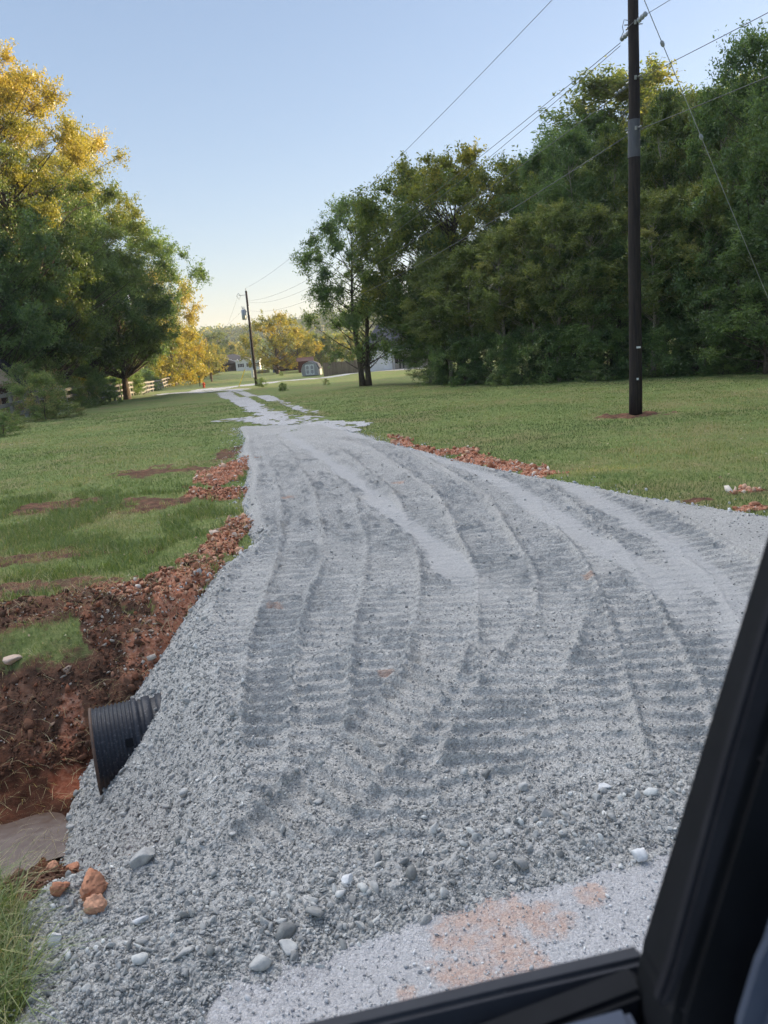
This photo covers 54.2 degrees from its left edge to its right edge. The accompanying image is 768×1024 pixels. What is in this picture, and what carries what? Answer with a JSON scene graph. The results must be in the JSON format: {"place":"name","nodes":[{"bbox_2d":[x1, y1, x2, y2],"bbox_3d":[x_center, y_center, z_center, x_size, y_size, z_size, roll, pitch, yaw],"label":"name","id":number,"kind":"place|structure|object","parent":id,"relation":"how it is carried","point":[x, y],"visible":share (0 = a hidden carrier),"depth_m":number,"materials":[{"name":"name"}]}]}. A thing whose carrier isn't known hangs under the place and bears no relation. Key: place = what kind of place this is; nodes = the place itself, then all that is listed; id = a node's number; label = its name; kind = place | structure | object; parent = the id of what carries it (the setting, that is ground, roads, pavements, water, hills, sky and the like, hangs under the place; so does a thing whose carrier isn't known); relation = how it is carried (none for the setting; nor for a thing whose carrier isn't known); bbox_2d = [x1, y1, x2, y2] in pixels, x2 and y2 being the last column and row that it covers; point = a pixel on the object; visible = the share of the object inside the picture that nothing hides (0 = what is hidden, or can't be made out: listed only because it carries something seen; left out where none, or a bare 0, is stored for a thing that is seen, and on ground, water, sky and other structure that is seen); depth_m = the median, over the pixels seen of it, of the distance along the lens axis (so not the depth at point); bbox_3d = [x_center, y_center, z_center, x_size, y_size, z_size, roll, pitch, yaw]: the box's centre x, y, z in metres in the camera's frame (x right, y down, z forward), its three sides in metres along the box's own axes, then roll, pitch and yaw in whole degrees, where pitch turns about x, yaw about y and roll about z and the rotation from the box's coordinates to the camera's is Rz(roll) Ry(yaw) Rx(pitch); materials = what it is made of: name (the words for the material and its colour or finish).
{"place":"outdoors","nodes":[
{"label":"outdoors","id":0,"kind":"place"},
{"bbox_2d":[0,827,150,1023],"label":"grass","id":1,"kind":"structure","parent":0,"point":[9,984],"depth_m":2.72,"materials":[{"name":"green plant"}]},
{"bbox_2d":[0,468,247,610],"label":"grass","id":2,"kind":"structure","parent":0,"point":[60,514],"depth_m":9.85,"materials":[{"name":"green plant"}]},
{"bbox_2d":[0,341,767,1023],"bbox_3d":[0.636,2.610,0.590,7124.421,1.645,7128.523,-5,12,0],"label":"ground","id":3,"kind":"structure","parent":0,"point":[38,783],"depth_m":12.86,"materials":[{"name":"green plant"}]},
{"bbox_2d":[0,411,23,436],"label":"shrub","id":4,"kind":"object","parent":3,"relation":"on","point":[9,430],"visible":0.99,"depth_m":27.78,"materials":[{"name":"green plant"}]},
{"bbox_2d":[0,359,31,414],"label":"wooden shed","id":5,"kind":"structure","parent":3,"relation":"on","point":[3,391],"depth_m":40.28,"materials":[{"name":"grey wood"}]},
{"bbox_2d":[0,361,68,416],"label":"weed clump","id":6,"kind":"object","parent":3,"relation":"on","point":[23,371],"visible":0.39,"depth_m":38.86,"materials":[{"name":"plant"}]},
{"bbox_2d":[0,812,68,878],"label":"puddle","id":7,"kind":"object","parent":3,"relation":"on","point":[47,821],"visible":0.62,"depth_m":4.93,"materials":[{"name":"brown liquid"}]},
{"bbox_2d":[0,370,79,421],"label":"weed clump","id":8,"kind":"object","parent":3,"relation":"on","point":[41,380],"visible":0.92,"depth_m":35.61,"materials":[{"name":"plant"}]},
{"bbox_2d":[7,352,74,411],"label":"weed clump","id":9,"kind":"object","parent":3,"relation":"on","point":[38,363],"visible":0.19,"depth_m":45.00,"materials":[{"name":"plant"}]},
{"bbox_2d":[0,203,83,367],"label":"broadleaf tree","id":10,"kind":"object","parent":3,"relation":"on","point":[26,311],"visible":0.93,"depth_m":41.56,"materials":[{"name":"green plant"}]},
{"bbox_2d":[0,81,88,369],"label":"broadleaf tree","id":11,"kind":"object","parent":3,"relation":"on","point":[12,122],"visible":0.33,"depth_m":44.17,"materials":[{"name":"yellow plant"}]},
{"bbox_2d":[35,400,87,417],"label":"weed clump","id":12,"kind":"object","parent":3,"relation":"on","point":[78,410],"visible":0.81,"depth_m":37.00,"materials":[{"name":"plant"}]},
{"bbox_2d":[0,167,143,405],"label":"broadleaf tree","id":13,"kind":"object","parent":3,"relation":"on","point":[87,217],"visible":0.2,"depth_m":52.79,"materials":[{"name":"green plant"}]},
{"bbox_2d":[0,37,154,411],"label":"broadleaf tree","id":14,"kind":"object","parent":3,"relation":"on","point":[48,205],"visible":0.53,"depth_m":46.12,"materials":[{"name":"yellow plant"}]},
{"bbox_2d":[56,362,108,400],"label":"shrub","id":15,"kind":"object","parent":3,"relation":"on","point":[80,370],"visible":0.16,"depth_m":58.60,"materials":[{"name":"green plant"}]},
{"bbox_2d":[68,379,108,406],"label":"weed clump","id":16,"kind":"object","parent":3,"relation":"on","point":[89,385],"visible":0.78,"depth_m":50.43,"materials":[{"name":"plant"}]},
{"bbox_2d":[2,112,181,379],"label":"broadleaf tree","id":17,"kind":"object","parent":3,"relation":"on","point":[112,353],"visible":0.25,"depth_m":60.41,"materials":[{"name":"green plant"}]},
{"bbox_2d":[0,374,183,420],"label":"rail fence","id":18,"kind":"object","parent":3,"relation":"on","point":[12,407],"visible":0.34,"depth_m":50.13,"materials":[{"name":"beige wood"}]},
{"bbox_2d":[86,373,123,404],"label":"shrub","id":19,"kind":"object","parent":3,"relation":"on","point":[111,389],"visible":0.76,"depth_m":54.12,"materials":[{"name":"green plant"}]},
{"bbox_2d":[88,693,161,794],"bbox_3d":[-0.744,1.467,5.625,2.686,0.636,0.636,-9,13,-20],"label":"culvert pipe","id":20,"kind":"object","parent":3,"relation":"in","point":[118,730],"visible":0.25,"depth_m":4.98,"materials":[{"name":"black plastic"}]},
{"bbox_2d":[0,513,251,876],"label":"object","id":21,"kind":"object","parent":3,"relation":"on","point":[87,654],"visible":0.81,"depth_m":6.56,"materials":[{"name":"plant"}]},
{"bbox_2d":[0,480,253,898],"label":"dirt clods","id":22,"kind":"object","parent":3,"relation":"on","point":[28,723],"visible":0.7,"depth_m":6.26,"materials":[{"name":"brown soil"}]},
{"bbox_2d":[105,369,148,394],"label":"shrub","id":23,"kind":"object","parent":3,"relation":"on","point":[138,386],"visible":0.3,"depth_m":76.50,"materials":[{"name":"green plant"}]},
{"bbox_2d":[44,206,213,399],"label":"broadleaf tree","id":24,"kind":"object","parent":3,"relation":"on","point":[146,327],"visible":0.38,"depth_m":64.19,"materials":[{"name":"green plant"}]},
{"bbox_2d":[121,294,188,385],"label":"golden tree","id":25,"kind":"object","parent":3,"relation":"on","point":[174,378],"visible":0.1,"depth_m":114.29,"materials":[{"name":"yellow plant"}]},
{"bbox_2d":[122,265,216,384],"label":"golden tree","id":26,"kind":"object","parent":3,"relation":"on","point":[200,369],"visible":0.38,"depth_m":121.58,"materials":[{"name":"yellow plant"}]},
{"bbox_2d":[161,314,217,378],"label":"golden tree","id":27,"kind":"object","parent":3,"relation":"on","point":[206,361],"visible":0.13,"depth_m":144.39,"materials":[{"name":"yellow plant"}]},
{"bbox_2d":[12,368,422,444],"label":"gravel lane","id":28,"kind":"structure","parent":3,"relation":"on","point":[249,404],"depth_m":29.74,"materials":[{"name":"grey gravel"}]},
{"bbox_2d":[201,330,235,357],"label":"distant tree","id":29,"kind":"object","parent":3,"relation":"on","point":[220,336],"visible":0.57,"depth_m":246.79,"materials":[{"name":"grey plant"}]},
{"bbox_2d":[237,288,256,383],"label":"utility pole","id":30,"kind":"object","parent":3,"relation":"on","point":[253,371],"visible":0.95,"depth_m":87.06,"materials":[{"name":"brown wood"}]},
{"bbox_2d":[229,333,266,358],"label":"distant tree","id":31,"kind":"object","parent":3,"relation":"on","point":[259,340],"visible":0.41,"depth_m":253.85,"materials":[{"name":"yellow plant"}]},
{"bbox_2d":[236,309,323,374],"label":"distant tree","id":32,"kind":"object","parent":3,"relation":"on","point":[275,343],"visible":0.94,"depth_m":144.96,"materials":[{"name":"yellow plant"}]},
{"bbox_2d":[278,328,319,371],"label":"distant tree","id":33,"kind":"object","parent":3,"relation":"on","point":[300,349],"visible":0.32,"depth_m":153.42,"materials":[{"name":"yellow plant"}]},
{"bbox_2d":[301,361,321,375],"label":"barn shed","id":34,"kind":"structure","parent":3,"relation":"on","point":[309,368],"depth_m":114.66,"materials":[{"name":"grey metal"}]},
{"bbox_2d":[301,330,336,365],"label":"distant tree","id":35,"kind":"object","parent":3,"relation":"on","point":[323,337],"visible":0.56,"depth_m":160.10,"materials":[{"name":"green plant"}]},
{"bbox_2d":[124,305,521,364],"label":"woods","id":36,"kind":"object","parent":3,"relation":"on","point":[232,334],"visible":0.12,"depth_m":551.13,"materials":[{"name":"green plant"}]},
{"bbox_2d":[323,359,364,375],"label":"privacy fence","id":37,"kind":"object","parent":3,"relation":"on","point":[338,369],"visible":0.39,"depth_m":110.68,"materials":[{"name":"wood"}]},
{"bbox_2d":[289,190,410,385],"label":"young oak","id":38,"kind":"object","parent":3,"relation":"on","point":[367,350],"visible":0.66,"depth_m":46.73,"materials":[{"name":"green plant"}]},
{"bbox_2d":[0,365,767,670],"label":"grass","id":39,"kind":"structure","parent":3,"relation":"on","point":[700,417],"depth_m":16.59,"materials":[{"name":"green plant"}]},
{"bbox_2d":[364,323,452,370],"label":"white house","id":40,"kind":"structure","parent":3,"relation":"on","point":[379,366],"depth_m":110.56,"materials":[{"name":"white"}]},
{"bbox_2d":[384,289,463,382],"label":"woodland tree","id":41,"kind":"object","parent":3,"relation":"on","point":[396,353],"visible":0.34,"depth_m":41.86,"materials":[{"name":"green plant"}]},
{"bbox_2d":[85,434,767,598],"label":"clay rubble","id":42,"kind":"object","parent":3,"relation":"on","point":[399,438],"visible":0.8,"depth_m":11.78,"materials":[{"name":"brown soil"}]},
{"bbox_2d":[402,227,462,368],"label":"woodland tree","id":43,"kind":"object","parent":3,"relation":"on","point":[438,242],"visible":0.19,"depth_m":41.48,"materials":[{"name":"green plant"}]},
{"bbox_2d":[398,252,476,382],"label":"woodland tree","id":44,"kind":"object","parent":3,"relation":"on","point":[424,267],"visible":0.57,"depth_m":38.84,"materials":[{"name":"green plant"}]},
{"bbox_2d":[418,331,471,385],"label":"shrub","id":45,"kind":"object","parent":3,"relation":"on","point":[441,377],"visible":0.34,"depth_m":38.40,"materials":[{"name":"green plant"}]},
{"bbox_2d":[336,136,561,378],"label":"broadleaf tree","id":46,"kind":"object","parent":3,"relation":"on","point":[408,191],"visible":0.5,"depth_m":41.11,"materials":[{"name":"green plant"}]},
{"bbox_2d":[406,264,506,382],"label":"woodland tree","id":47,"kind":"object","parent":3,"relation":"on","point":[439,336],"visible":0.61,"depth_m":37.05,"materials":[{"name":"green plant"}]},
{"bbox_2d":[425,326,494,386],"bbox_3d":[3.649,-7.714,37.369,3.237,3.120,3.827,-6,12,-5],"label":"shrub","id":48,"kind":"object","parent":3,"relation":"on","point":[464,341],"visible":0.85,"depth_m":36.74,"materials":[{"name":"green plant"}]},
{"bbox_2d":[424,240,516,383],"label":"woodland tree","id":49,"kind":"object","parent":3,"relation":"on","point":[469,253],"visible":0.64,"depth_m":36.13,"materials":[{"name":"green plant"}]},
{"bbox_2d":[456,326,524,384],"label":"shrub","id":50,"kind":"object","parent":3,"relation":"on","point":[491,355],"visible":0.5,"depth_m":36.06,"materials":[{"name":"green plant"}]},
{"bbox_2d":[453,225,538,381],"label":"woodland tree","id":51,"kind":"object","parent":3,"relation":"on","point":[490,307],"visible":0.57,"depth_m":34.84,"materials":[{"name":"green plant"}]},
{"bbox_2d":[467,195,540,368],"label":"woodland tree","id":52,"kind":"object","parent":3,"relation":"on","point":[493,208],"visible":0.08,"depth_m":41.61,"materials":[{"name":"green plant"}]},
{"bbox_2d":[481,362,534,386],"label":"shrub","id":53,"kind":"object","parent":3,"relation":"on","point":[509,379],"visible":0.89,"depth_m":34.54,"materials":[{"name":"green plant"}]},
{"bbox_2d":[483,320,546,384],"bbox_3d":[6.515,-7.529,35.639,3.827,3.120,3.237,-7,13,-13],"label":"shrub","id":54,"kind":"object","parent":3,"relation":"on","point":[518,336],"visible":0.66,"depth_m":34.85,"materials":[{"name":"green plant"}]},
{"bbox_2d":[463,208,578,382],"bbox_3d":[6.571,-9.812,34.543,4.988,7.916,4.561,3,14,31],"label":"woodland tree","id":55,"kind":"object","parent":3,"relation":"on","point":[518,223],"visible":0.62,"depth_m":34.00,"materials":[{"name":"green plant"}]},
{"bbox_2d":[512,162,570,372],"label":"woodland tree","id":56,"kind":"object","parent":3,"relation":"on","point":[537,181],"visible":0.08,"depth_m":39.30,"materials":[{"name":"green plant"}]},
{"bbox_2d":[507,319,587,384],"bbox_3d":[7.245,-7.364,34.417,3.338,3.217,3.946,-7,12,-9],"label":"shrub","id":57,"kind":"object","parent":3,"relation":"on","point":[549,343],"visible":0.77,"depth_m":33.78,"materials":[{"name":"green plant"}]},
{"bbox_2d":[495,130,600,360],"bbox_3d":[7.917,-12.151,36.279,5.432,11.613,4.161,-2,13,10],"label":"woodland tree","id":58,"kind":"object","parent":3,"relation":"on","point":[533,163],"visible":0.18,"depth_m":35.55,"materials":[{"name":"green plant"}]},
{"bbox_2d":[513,196,606,380],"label":"woodland tree","id":59,"kind":"object","parent":3,"relation":"on","point":[552,215],"visible":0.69,"depth_m":32.77,"materials":[{"name":"green plant"}]},
{"bbox_2d":[522,119,612,358],"bbox_3d":[8.795,-12.175,35.565,4.226,11.796,5.517,-1,13,17],"label":"woodland tree","id":60,"kind":"object","parent":3,"relation":"on","point":[577,145],"visible":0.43,"depth_m":34.07,"materials":[{"name":"green plant"}]},
{"bbox_2d":[537,319,621,381],"bbox_3d":[8.626,-7.194,33.576,3.947,2.925,3.338,-6,12,-5],"label":"shrub","id":61,"kind":"object","parent":3,"relation":"on","point":[579,351],"visible":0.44,"depth_m":33.51,"materials":[{"name":"green plant"}]},
{"bbox_2d":[510,107,650,354],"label":"woodland tree","id":62,"kind":"object","parent":3,"relation":"on","point":[593,122],"visible":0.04,"depth_m":45.49,"materials":[{"name":"green plant"}]},
{"bbox_2d":[563,158,621,272],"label":"woodland tree","id":63,"kind":"object","parent":3,"relation":"on","point":[585,168],"visible":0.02,"depth_m":40.03,"materials":[{"name":"green plant"}]},
{"bbox_2d":[571,358,619,382],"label":"shrub","id":64,"kind":"object","parent":3,"relation":"on","point":[595,364],"visible":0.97,"depth_m":32.22,"materials":[{"name":"green plant"}]},
{"bbox_2d":[497,52,695,324],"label":"woodland tree","id":65,"kind":"object","parent":3,"relation":"on","point":[603,88],"visible":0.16,"depth_m":45.08,"materials":[{"name":"green plant"}]},
{"bbox_2d":[568,316,628,379],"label":"shrub","id":66,"kind":"object","parent":3,"relation":"on","point":[606,358],"visible":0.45,"depth_m":32.91,"materials":[{"name":"green plant"}]},
{"bbox_2d":[533,200,665,378],"bbox_3d":[9.379,-9.643,33.002,4.561,7.706,4.988,-11,14,-27],"label":"woodland tree","id":67,"kind":"object","parent":3,"relation":"on","point":[591,215],"visible":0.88,"depth_m":31.88,"materials":[{"name":"green plant"}]},
{"bbox_2d":[580,118,649,374],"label":"woodland tree","id":68,"kind":"object","parent":3,"relation":"on","point":[616,157],"visible":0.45,"depth_m":33.33,"materials":[{"name":"green plant"}]},
{"bbox_2d":[548,233,692,377],"bbox_3d":[10.313,-8.940,32.875,6.020,6.305,5.382,8,17,44],"label":"woodland tree","id":69,"kind":"object","parent":3,"relation":"on","point":[617,336],"visible":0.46,"depth_m":32.03,"materials":[{"name":"green plant"}]},
{"bbox_2d":[614,0,647,414],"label":"utility pole","id":70,"kind":"object","parent":3,"relation":"on","point":[634,20],"visible":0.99,"depth_m":17.21,"materials":[{"name":"brown wood"}]},
{"bbox_2d":[252,135,627,320],"bbox_3d":[-4.900,-14.787,52.099,0.020,1.861,74.124,-8,13,-15],"label":"cable","id":71,"kind":"object","parent":70,"relation":"attached to","point":[488,223],"visible":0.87,"depth_m":23.43,"materials":[{"name":"rubber"}]},
{"bbox_2d":[644,0,767,297],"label":"guy wire","id":72,"kind":"object","parent":70,"relation":"attached to","point":[662,43],"visible":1,"depth_m":17.51,"materials":[{"name":"metal"}]},
{"bbox_2d":[593,145,673,333],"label":"woodland tree","id":73,"kind":"object","parent":3,"relation":"on","point":[644,158],"visible":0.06,"depth_m":34.80,"materials":[{"name":"green plant"}]},
{"bbox_2d":[586,182,708,376],"bbox_3d":[11.071,-9.671,31.907,4.561,8.076,4.988,-4,12,3],"label":"woodland tree","id":74,"kind":"object","parent":3,"relation":"on","point":[652,203],"visible":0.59,"depth_m":30.73,"materials":[{"name":"green plant"}]},
{"bbox_2d":[618,315,696,377],"bbox_3d":[11.969,-7.095,32.229,3.815,2.827,3.227,-15,16,-40],"label":"shrub","id":75,"kind":"object","parent":3,"relation":"on","point":[665,329],"visible":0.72,"depth_m":31.43,"materials":[{"name":"green plant"}]},
{"bbox_2d":[621,86,701,369],"bbox_3d":[12.991,-12.935,35.112,4.162,12.897,4.683,-2,12,10],"label":"woodland tree","id":76,"kind":"object","parent":3,"relation":"on","point":[666,169],"visible":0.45,"depth_m":33.73,"materials":[{"name":"green plant"}]},
{"bbox_2d":[642,197,717,374],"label":"woodland tree","id":77,"kind":"object","parent":3,"relation":"on","point":[666,228],"visible":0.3,"depth_m":31.09,"materials":[{"name":"green plant"}]},
{"bbox_2d":[666,307,746,376],"bbox_3d":[13.333,-7.065,31.152,3.449,3.022,4.078,5,15,36],"label":"shrub","id":78,"kind":"object","parent":3,"relation":"on","point":[681,338],"visible":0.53,"depth_m":31.16,"materials":[{"name":"green plant"}]},
{"bbox_2d":[646,78,767,335],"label":"woodland tree","id":79,"kind":"object","parent":3,"relation":"on","point":[741,122],"visible":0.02,"depth_m":35.14,"materials":[{"name":"green plant"}]},
{"bbox_2d":[656,175,765,372],"bbox_3d":[13.548,-9.547,30.693,4.561,7.925,4.988,4,15,34],"label":"woodland tree","id":80,"kind":"object","parent":3,"relation":"on","point":[705,214],"visible":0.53,"depth_m":29.68,"materials":[{"name":"green plant"}]},
{"bbox_2d":[655,85,767,368],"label":"woodland tree","id":81,"kind":"object","parent":3,"relation":"on","point":[680,187],"visible":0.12,"depth_m":32.99,"materials":[{"name":"green plant"}]},
{"bbox_2d":[661,17,767,371],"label":"woodland tree","id":82,"kind":"object","parent":3,"relation":"on","point":[752,52],"visible":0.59,"depth_m":28.71,"materials":[{"name":"green plant"}]},
{"bbox_2d":[673,84,766,350],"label":"woodland tree","id":83,"kind":"object","parent":3,"relation":"on","point":[733,109],"visible":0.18,"depth_m":31.27,"materials":[{"name":"green plant"}]},
{"bbox_2d":[676,311,763,375],"bbox_3d":[13.976,-7.086,31.180,3.338,2.924,3.946,1,14,24],"label":"shrub","id":84,"kind":"object","parent":3,"relation":"on","point":[707,366],"visible":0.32,"depth_m":30.19,"materials":[{"name":"green plant"}]},
{"bbox_2d":[676,202,767,369],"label":"woodland tree","id":85,"kind":"object","parent":3,"relation":"on","point":[705,272],"visible":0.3,"depth_m":29.57,"materials":[{"name":"green plant"}]},
{"bbox_2d":[684,199,767,373],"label":"woodland tree","id":86,"kind":"object","parent":3,"relation":"on","point":[748,237],"visible":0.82,"depth_m":27.62,"materials":[{"name":"green plant"}]},
{"bbox_2d":[703,320,763,375],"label":"shrub","id":87,"kind":"object","parent":3,"relation":"on","point":[753,368],"visible":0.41,"depth_m":29.78,"materials":[{"name":"green plant"}]},
{"bbox_2d":[705,299,764,371],"bbox_3d":[15.225,-6.959,29.317,4.127,3.314,4.879,-15,16,-40],"label":"shrub","id":88,"kind":"object","parent":3,"relation":"on","point":[755,344],"visible":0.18,"depth_m":28.71,"materials":[{"name":"green plant"}]},
{"bbox_2d":[725,51,767,345],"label":"woodland tree","id":89,"kind":"object","parent":3,"relation":"on","point":[751,158],"visible":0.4,"depth_m":27.89,"materials":[{"name":"green plant"}]},
{"bbox_2d":[0,0,767,330],"label":"sky","id":90,"kind":"structure","parent":0,"point":[238,121],"materials":[{"name":"blue"}]},
{"bbox_2d":[6,378,767,656],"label":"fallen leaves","id":91,"kind":"object","parent":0,"point":[430,447],"visible":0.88,"depth_m":13.99,"materials":[{"name":"brown plant"}]},
{"bbox_2d":[11,424,767,1023],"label":"driveway","id":92,"kind":"structure","parent":0,"point":[313,456],"depth_m":4.80,"materials":[{"name":"grey gravel"}]},
{"bbox_2d":[79,868,108,901],"bbox_3d":[-1.150,1.486,3.003,0.090,0.104,0.162,-3,14,0],"label":"clay clod","id":93,"kind":"object","parent":92,"relation":"on","point":[94,882],"visible":0.91,"depth_m":2.97,"materials":[{"name":"brown soil"}]},
{"bbox_2d":[83,893,107,914],"bbox_3d":[-1.120,1.522,2.901,0.091,0.072,0.069,5,21,-2],"label":"clay clod","id":94,"kind":"object","parent":92,"relation":"on","point":[98,902],"visible":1,"depth_m":2.89,"materials":[{"name":"brown soil"}]},
{"bbox_2d":[129,847,154,868],"bbox_3d":[-1.017,1.449,3.152,0.118,0.066,0.083,-10,14,-25],"label":"stone","id":95,"kind":"object","parent":92,"relation":"on","point":[142,856],"visible":1,"depth_m":3.12,"materials":[{"name":"stone"}]},
{"bbox_2d":[249,954,272,970],"bbox_3d":[-0.434,1.585,2.641,0.085,0.054,0.056,-1,11,-1],"label":"stone","id":96,"kind":"object","parent":92,"relation":"on","point":[260,962],"visible":1,"depth_m":2.62,"materials":[{"name":"stone"}]},
{"bbox_2d":[205,839,673,1023],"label":"road","id":97,"kind":"structure","parent":0,"point":[482,930],"depth_m":2.65,"materials":[{"name":"stone"}]},
{"bbox_2d":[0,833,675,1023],"bbox_3d":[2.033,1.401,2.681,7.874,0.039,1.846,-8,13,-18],"label":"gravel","id":98,"kind":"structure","parent":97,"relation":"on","point":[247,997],"depth_m":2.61,"materials":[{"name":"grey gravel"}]},
{"bbox_2d":[147,422,767,599],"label":"gravel","id":99,"kind":"structure","parent":0,"point":[199,570],"depth_m":11.08,"materials":[{"name":"grey gravel"}]},
{"bbox_2d":[305,538,767,1023],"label":"car door","id":100,"kind":"object","parent":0,"point":[702,958],"visible":1,"depth_m":0.46,"materials":[{"name":"black plastic"}]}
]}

